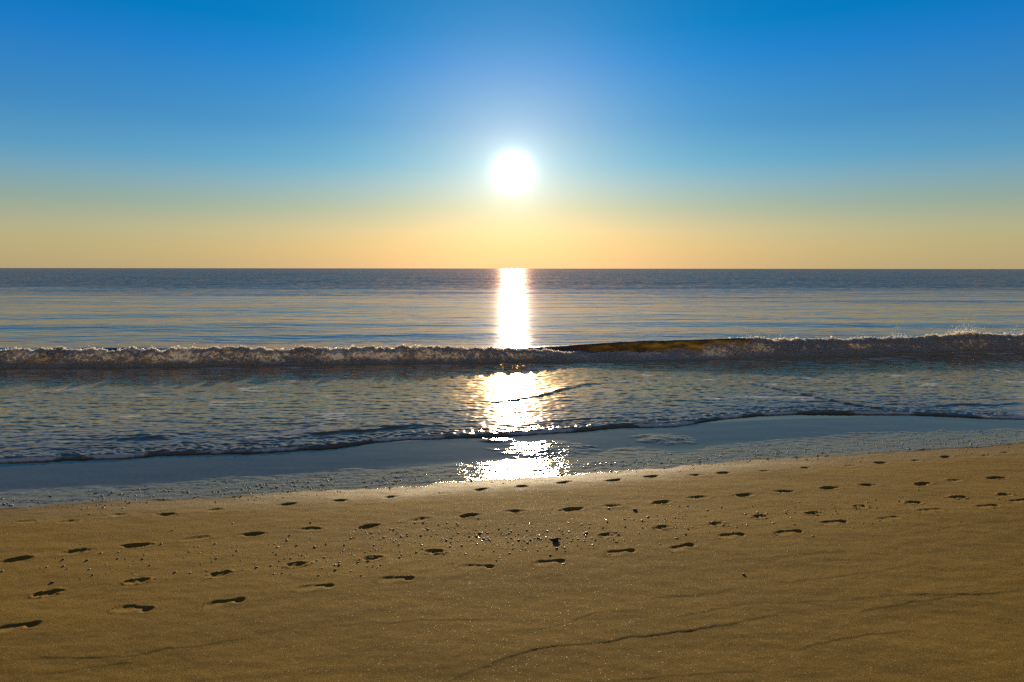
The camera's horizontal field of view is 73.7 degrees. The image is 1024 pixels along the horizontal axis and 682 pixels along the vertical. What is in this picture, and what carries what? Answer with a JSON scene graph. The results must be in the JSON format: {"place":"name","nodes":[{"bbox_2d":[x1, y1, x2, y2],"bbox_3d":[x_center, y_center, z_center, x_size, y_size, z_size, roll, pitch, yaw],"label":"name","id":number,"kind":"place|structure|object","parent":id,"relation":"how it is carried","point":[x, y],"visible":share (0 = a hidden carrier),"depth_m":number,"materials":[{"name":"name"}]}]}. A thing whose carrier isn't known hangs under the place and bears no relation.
{"place":"outdoors","nodes":[
{"label":"outdoors","id":0,"kind":"place"},
{"bbox_2d":[0,430,1021,581],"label":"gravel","id":1,"kind":"structure","parent":0,"point":[495,510],"depth_m":6.25,"materials":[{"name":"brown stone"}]},
{"bbox_2d":[0,353,1023,681],"bbox_3d":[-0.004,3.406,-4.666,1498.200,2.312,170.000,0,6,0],"label":"sand beach","id":2,"kind":"structure","parent":0,"point":[928,587],"depth_m":4.98,"materials":[{"name":"beige sand"}]},
{"bbox_2d":[0,268,1023,461],"bbox_3d":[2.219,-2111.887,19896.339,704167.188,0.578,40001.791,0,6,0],"label":"sea","id":3,"kind":"structure","parent":0,"point":[55,413],"depth_m":17.53,"materials":[{"name":"liquid"}]},
{"bbox_2d":[0,334,1023,367],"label":"foam","id":4,"kind":"object","parent":3,"relation":"on","point":[676,353],"visible":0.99,"depth_m":16.34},
{"bbox_2d":[729,316,1023,353],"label":"foam","id":5,"kind":"object","parent":3,"relation":"on","point":[958,335],"visible":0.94,"depth_m":18.19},
{"bbox_2d":[0,0,1023,268],"label":"sky","id":6,"kind":"structure","parent":0,"point":[509,134],"materials":[{"name":"blue"}]}
]}

